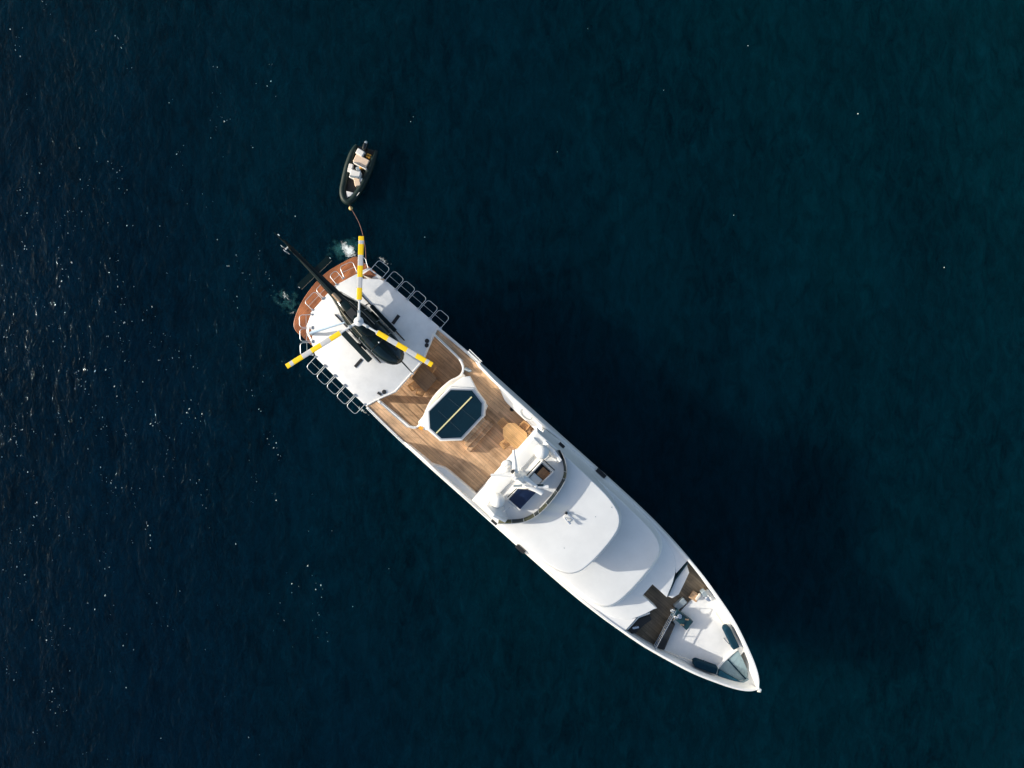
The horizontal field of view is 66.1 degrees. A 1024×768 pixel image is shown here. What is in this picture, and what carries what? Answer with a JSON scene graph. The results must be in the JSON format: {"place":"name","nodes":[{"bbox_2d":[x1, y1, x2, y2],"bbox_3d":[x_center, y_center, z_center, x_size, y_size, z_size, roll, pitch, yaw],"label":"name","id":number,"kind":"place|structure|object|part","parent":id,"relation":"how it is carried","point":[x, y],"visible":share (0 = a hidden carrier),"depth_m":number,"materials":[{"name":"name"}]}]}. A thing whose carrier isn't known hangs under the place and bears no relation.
{"place":"outdoors","nodes":[
{"label":"outdoors","id":0,"kind":"place"},
{"bbox_2d":[0,0,1023,767],"bbox_3d":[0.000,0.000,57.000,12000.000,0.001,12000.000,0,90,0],"label":"sea","id":1,"kind":"structure","parent":0,"point":[726,296],"depth_m":57.00,"materials":[{"name":"liquid"}]},
{"bbox_2d":[2,1,663,752],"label":"foam flecks","id":2,"kind":"object","parent":1,"relation":"on","point":[120,385],"visible":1,"depth_m":56.99,"materials":[{"name":"white liquid"}]},
{"bbox_2d":[342,243,354,256],"bbox_3d":[-11.856,-9.809,56.988,1.474,0.001,2.456,-37,90,0],"label":"sea foam","id":3,"kind":"object","parent":1,"relation":"on","point":[348,251],"visible":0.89,"depth_m":56.99,"materials":[{"name":"white"}]},
{"bbox_2d":[339,141,377,204],"bbox_3d":[-11.174,-15.091,56.554,2.068,1.708,4.710,19,90,0],"label":"inflatable boat","id":4,"kind":"object","parent":1,"relation":"on","point":[359,165],"visible":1,"depth_m":56.36,"materials":[{"name":"black plastic"}]},
{"bbox_2d":[349,205,366,268],"bbox_3d":[-10.781,-10.495,55.705,0.324,2.239,5.274,-18,90,0],"label":"tow rope","id":5,"kind":"object","parent":4,"relation":"attached to","point":[362,234],"visible":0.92,"depth_m":56.59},
{"bbox_2d":[294,257,761,692],"bbox_3d":[1.256,6.429,51.300,41.184,13.400,9.034,42,90,0],"label":"yacht","id":6,"kind":"object","parent":1,"relation":"on","point":[554,504],"visible":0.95,"depth_m":52.02,"materials":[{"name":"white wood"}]},
{"bbox_2d":[308,322,344,334],"bbox_3d":[-12.029,-3.748,51.764,3.022,0.992,0.249,-17,90,0],"label":"spar","id":7,"kind":"object","parent":6,"relation":"on","point":[317,330],"visible":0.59,"depth_m":51.65,"materials":[{"name":"white paint"}]},
{"bbox_2d":[273,232,432,374],"bbox_3d":[-9.965,-5.053,50.638,10.456,3.240,8.579,3,90,0],"label":"helicopter","id":8,"kind":"object","parent":6,"relation":"on","point":[368,328],"visible":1,"depth_m":50.14,"materials":[{"name":"black metal"}]},
{"bbox_3d":[-9.137,-2.511,50.261,0.547,0.586,0.650,-44,90,0],"label":"roof window","id":9,"kind":"part","parent":8,"relation":"part of","materials":[{"name":"black glass"}]},
{"bbox_3d":[-8.209,-3.395,50.261,0.547,0.586,0.650,-44,90,0],"label":"roof window","id":10,"kind":"part","parent":8,"relation":"part of","materials":[{"name":"black glass"}]},
{"bbox_2d":[408,381,418,391],"bbox_3d":[-6.802,0.153,54.329,0.578,0.964,0.560,-36,90,0],"label":"deck chair","id":11,"kind":"object","parent":6,"relation":"on","point":[412,387],"visible":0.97,"depth_m":54.35,"materials":[{"name":"brown wood"}]},
{"bbox_2d":[415,387,424,396],"bbox_3d":[-6.324,0.560,54.329,0.560,0.964,0.578,16,90,0],"label":"deck chair","id":12,"kind":"object","parent":6,"relation":"on","point":[418,390],"visible":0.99,"depth_m":54.35,"materials":[{"name":"brown wood"}]},
{"bbox_2d":[412,364,436,391],"bbox_3d":[-6.023,-0.424,54.420,1.488,0.760,1.377,42,90,0],"label":"dining table","id":13,"kind":"object","parent":6,"relation":"on","point":[424,378],"visible":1,"depth_m":54.04,"materials":[{"name":"brown wood"}]},
{"bbox_2d":[427,364,436,372],"bbox_3d":[-5.540,-1.143,54.329,0.560,0.964,0.578,34,90,0],"label":"deck chair","id":14,"kind":"object","parent":6,"relation":"on","point":[433,369],"visible":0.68,"depth_m":54.35,"materials":[{"name":"brown wood"}]},
{"bbox_2d":[497,418,507,428],"bbox_3d":[-0.619,2.563,51.829,0.560,0.964,0.578,-44,90,0],"label":"deck chair","id":15,"kind":"object","parent":6,"relation":"on","point":[502,423],"visible":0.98,"depth_m":51.85,"materials":[{"name":"brown wood"}]},
{"bbox_2d":[499,439,509,449],"bbox_3d":[-0.467,3.955,51.829,0.578,0.964,0.560,-37,90,0],"label":"deck chair","id":16,"kind":"object","parent":6,"relation":"on","point":[505,443],"visible":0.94,"depth_m":51.85,"materials":[{"name":"brown wood"}]},
{"bbox_2d":[503,423,527,447],"bbox_3d":[0.166,3.360,51.925,1.758,0.760,1.300,42,90,0],"label":"dining table","id":17,"kind":"object","parent":6,"relation":"on","point":[514,435],"visible":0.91,"depth_m":51.55,"materials":[{"name":"brown wood"}]},
{"bbox_2d":[519,420,529,430],"bbox_3d":[0.805,2.748,51.829,0.560,0.964,0.578,41,90,0],"label":"deck chair","id":18,"kind":"object","parent":6,"relation":"on","point":[524,425],"visible":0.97,"depth_m":51.85,"materials":[{"name":"brown wood"}]}
]}

